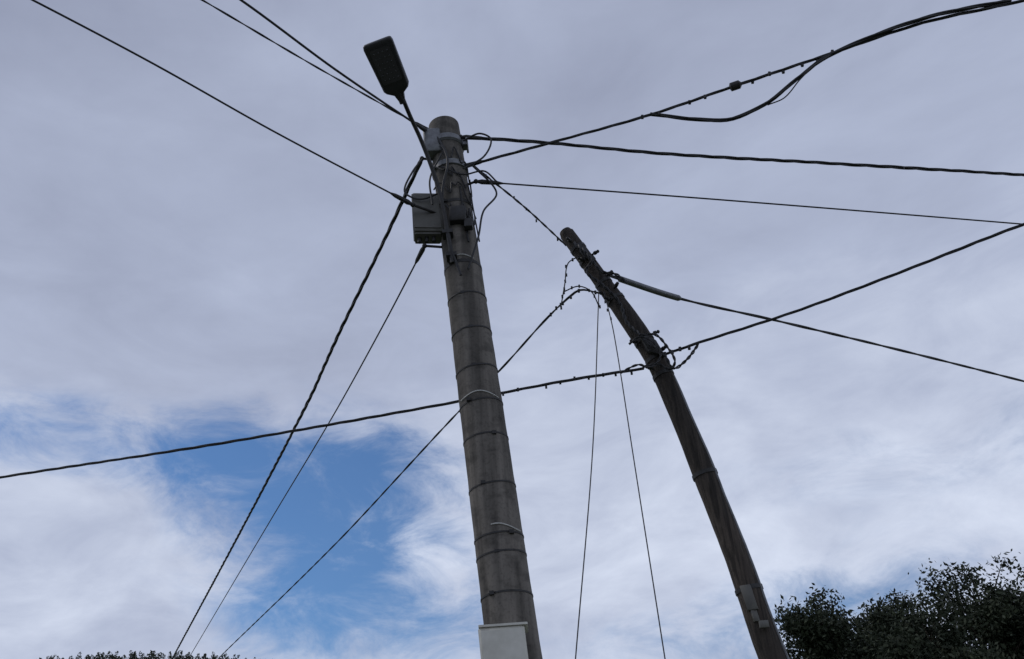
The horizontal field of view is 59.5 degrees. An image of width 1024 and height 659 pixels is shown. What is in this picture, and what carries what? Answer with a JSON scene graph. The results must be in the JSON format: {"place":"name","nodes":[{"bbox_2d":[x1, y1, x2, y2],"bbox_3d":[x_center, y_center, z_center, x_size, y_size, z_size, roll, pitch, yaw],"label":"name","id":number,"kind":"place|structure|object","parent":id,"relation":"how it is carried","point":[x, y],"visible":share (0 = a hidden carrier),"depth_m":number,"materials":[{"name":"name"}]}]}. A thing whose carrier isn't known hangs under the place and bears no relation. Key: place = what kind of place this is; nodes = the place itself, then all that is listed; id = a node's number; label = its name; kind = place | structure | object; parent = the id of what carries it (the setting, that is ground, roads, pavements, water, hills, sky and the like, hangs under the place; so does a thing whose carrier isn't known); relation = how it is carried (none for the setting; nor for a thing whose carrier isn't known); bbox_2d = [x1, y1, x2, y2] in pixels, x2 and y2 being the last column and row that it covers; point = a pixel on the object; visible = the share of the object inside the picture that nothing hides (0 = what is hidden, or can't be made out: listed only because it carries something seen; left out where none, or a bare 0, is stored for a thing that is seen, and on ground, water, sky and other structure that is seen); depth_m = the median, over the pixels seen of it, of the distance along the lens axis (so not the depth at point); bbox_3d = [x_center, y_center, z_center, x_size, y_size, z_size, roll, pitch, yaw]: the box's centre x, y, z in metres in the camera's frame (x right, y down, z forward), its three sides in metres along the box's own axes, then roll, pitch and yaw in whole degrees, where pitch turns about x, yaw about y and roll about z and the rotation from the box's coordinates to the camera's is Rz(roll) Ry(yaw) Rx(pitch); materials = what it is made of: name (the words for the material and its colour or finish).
{"place":"outdoors","nodes":[
{"label":"outdoors","id":0,"kind":"place"},
{"bbox_2d":[0,0,1023,658],"label":"sky","id":1,"kind":"structure","parent":0,"point":[177,271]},
{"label":"hill","id":2,"kind":"structure","parent":0,"visible":0},
{"bbox_2d":[39,650,255,658],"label":"distant forest","id":3,"kind":"object","parent":2,"relation":"on","point":[153,654],"visible":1,"depth_m":195.65,"materials":[{"name":"green plant"}]},
{"label":"ground","id":4,"kind":"structure","parent":0,"visible":0},
{"bbox_2d":[391,116,542,658],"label":"utility pole","id":5,"kind":"object","parent":4,"relation":"on","point":[508,629],"visible":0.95,"depth_m":7.69,"materials":[{"name":"concrete"}]},
{"bbox_2d":[31,0,390,193],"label":"overhead wire","id":6,"kind":"object","parent":5,"relation":"attached to","point":[149,61],"visible":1,"depth_m":7.24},
{"bbox_2d":[171,159,422,658],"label":"twisted overhead cable","id":7,"kind":"object","parent":5,"relation":"attached to","point":[398,209],"visible":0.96,"depth_m":12.03,"materials":[{"name":"black rubber"}]},
{"bbox_2d":[201,0,400,115],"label":"overhead wire","id":8,"kind":"object","parent":5,"relation":"attached to","point":[286,49],"visible":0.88,"depth_m":8.47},
{"bbox_2d":[188,264,415,658],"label":"overhead wire","id":9,"kind":"object","parent":5,"relation":"attached to","point":[322,433],"visible":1,"depth_m":11.34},
{"bbox_2d":[239,0,418,126],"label":"overhead wire","id":10,"kind":"object","parent":5,"relation":"attached to","point":[319,58],"visible":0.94,"depth_m":8.49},
{"bbox_2d":[363,36,456,263],"bbox_3d":[-0.944,-1.644,8.431,0.301,1.794,1.426,-16,-34,18],"label":"street lamp","id":11,"kind":"object","parent":5,"relation":"attached to","point":[383,58],"visible":1,"depth_m":8.47,"materials":[{"name":"metal"}]},
{"bbox_2d":[475,166,565,245],"bbox_3d":[0.108,-1.339,9.628,0.082,0.299,1.508,-28,-39,33],"label":"span wire","id":12,"kind":"object","parent":5,"relation":"attached to","point":[527,209],"visible":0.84,"depth_m":9.60,"materials":[{"name":"black metal"}]},
{"bbox_2d":[462,136,1023,175],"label":"twisted overhead cable","id":13,"kind":"object","parent":5,"relation":"attached to","point":[749,158],"visible":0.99,"depth_m":9.72,"materials":[{"name":"black rubber"}]},
{"bbox_2d":[481,0,1023,162],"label":"twisted overhead cable","id":14,"kind":"object","parent":5,"relation":"attached to","point":[769,73],"visible":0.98,"depth_m":8.34,"materials":[{"name":"black rubber"}]},
{"bbox_2d":[729,80,741,90],"bbox_3d":[2.091,-2.281,8.384,0.113,0.091,0.084,-13,-33,13],"label":"cable splice","id":15,"kind":"object","parent":14,"relation":"on","point":[735,85],"visible":1,"depth_m":8.35,"materials":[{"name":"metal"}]},
{"bbox_2d":[767,54,831,104],"bbox_3d":[2.648,-2.330,8.221,0.696,0.368,0.101,-16,-34,19],"label":"slack overhead cable","id":16,"kind":"object","parent":14,"relation":"attached to","point":[799,80],"visible":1,"depth_m":8.19,"materials":[{"name":"black rubber"}]},
{"bbox_2d":[650,0,1011,121],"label":"slack overhead cable","id":17,"kind":"object","parent":14,"relation":"attached to","point":[841,49],"visible":1,"depth_m":8.20,"materials":[{"name":"black rubber"}]},
{"bbox_2d":[503,183,1021,224],"bbox_3d":[14.869,-0.752,11.759,30.974,0.241,0.190,3,-33,-10],"label":"overhead wire","id":18,"kind":"object","parent":5,"relation":"attached to","point":[756,202],"visible":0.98,"depth_m":9.37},
{"bbox_2d":[560,227,789,658],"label":"utility pole","id":19,"kind":"object","parent":4,"relation":"on","point":[766,639],"visible":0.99,"depth_m":8.71,"materials":[{"name":"wood"}]},
{"bbox_2d":[218,289,601,658],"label":"overhead wire","id":20,"kind":"object","parent":19,"relation":"attached to","point":[504,365],"visible":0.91,"depth_m":12.35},
{"bbox_2d":[563,285,600,308],"bbox_3d":[0.750,-0.355,9.633,0.391,0.282,0.056,-1,-32,-5],"label":"bridle wire","id":21,"kind":"object","parent":20,"relation":"attached to","point":[589,290],"visible":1,"depth_m":9.66,"materials":[{"name":"black metal"}]},
{"bbox_2d":[560,255,579,309],"bbox_3d":[0.638,-0.522,9.789,0.284,0.691,0.040,-4,-32,0],"label":"bridle wire","id":22,"kind":"object","parent":19,"relation":"attached to","point":[572,259],"visible":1,"depth_m":9.81,"materials":[{"name":"black metal"}]},
{"bbox_2d":[575,288,599,658],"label":"down wire","id":23,"kind":"object","parent":19,"relation":"attached to","point":[590,482],"visible":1,"depth_m":8.45,"materials":[{"name":"grey metal"}]},
{"bbox_2d":[603,292,665,658],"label":"down wire","id":24,"kind":"object","parent":19,"relation":"attached to","point":[605,300],"visible":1,"depth_m":8.45,"materials":[{"name":"grey metal"}]},
{"bbox_2d":[609,275,1023,381],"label":"overhead wire","id":25,"kind":"object","parent":19,"relation":"attached to","point":[822,331],"visible":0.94,"depth_m":11.43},
{"bbox_2d":[618,276,681,300],"bbox_3d":[1.576,-0.467,10.260,0.843,0.150,0.071,11,-35,-23],"label":"cable sleeve","id":26,"kind":"object","parent":25,"relation":"on","point":[650,289],"visible":0.97,"depth_m":10.23,"materials":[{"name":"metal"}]},
{"bbox_2d":[664,223,1023,354],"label":"twisted overhead cable","id":27,"kind":"object","parent":19,"relation":"attached to","point":[689,346],"visible":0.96,"depth_m":8.46,"materials":[{"name":"black rubber"}]},
{"bbox_2d":[784,638,803,658],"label":"deciduous tree","id":28,"kind":"object","parent":4,"relation":"on","point":[790,653],"visible":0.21,"depth_m":26.96,"materials":[{"name":"green plant"}]},
{"bbox_2d":[774,583,891,658],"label":"deciduous tree","id":29,"kind":"object","parent":4,"relation":"on","point":[817,631],"visible":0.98,"depth_m":23.55,"materials":[{"name":"green plant"}]},
{"bbox_2d":[850,588,967,657],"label":"deciduous tree","id":30,"kind":"object","parent":4,"relation":"on","point":[888,614],"visible":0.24,"depth_m":25.51,"materials":[{"name":"green plant"}]},
{"bbox_2d":[858,600,1023,658],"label":"deciduous tree","id":31,"kind":"object","parent":4,"relation":"on","point":[901,643],"visible":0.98,"depth_m":21.60,"materials":[{"name":"green plant"}]},
{"bbox_2d":[908,549,1023,658],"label":"deciduous tree","id":32,"kind":"object","parent":4,"relation":"on","point":[993,615],"visible":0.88,"depth_m":22.61,"materials":[{"name":"green plant"}]},
{"bbox_2d":[1001,564,1023,655],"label":"deciduous tree","id":33,"kind":"object","parent":4,"relation":"on","point":[1019,575],"visible":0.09,"depth_m":24.36,"materials":[{"name":"green plant"}]},
{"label":"utility pole","id":34,"kind":"object","parent":4,"relation":"on","visible":0},
{"bbox_2d":[0,367,643,478],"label":"twisted overhead cable","id":35,"kind":"object","parent":34,"relation":"attached to","point":[574,378],"visible":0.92,"depth_m":9.54,"materials":[{"name":"black rubber"}]}
]}

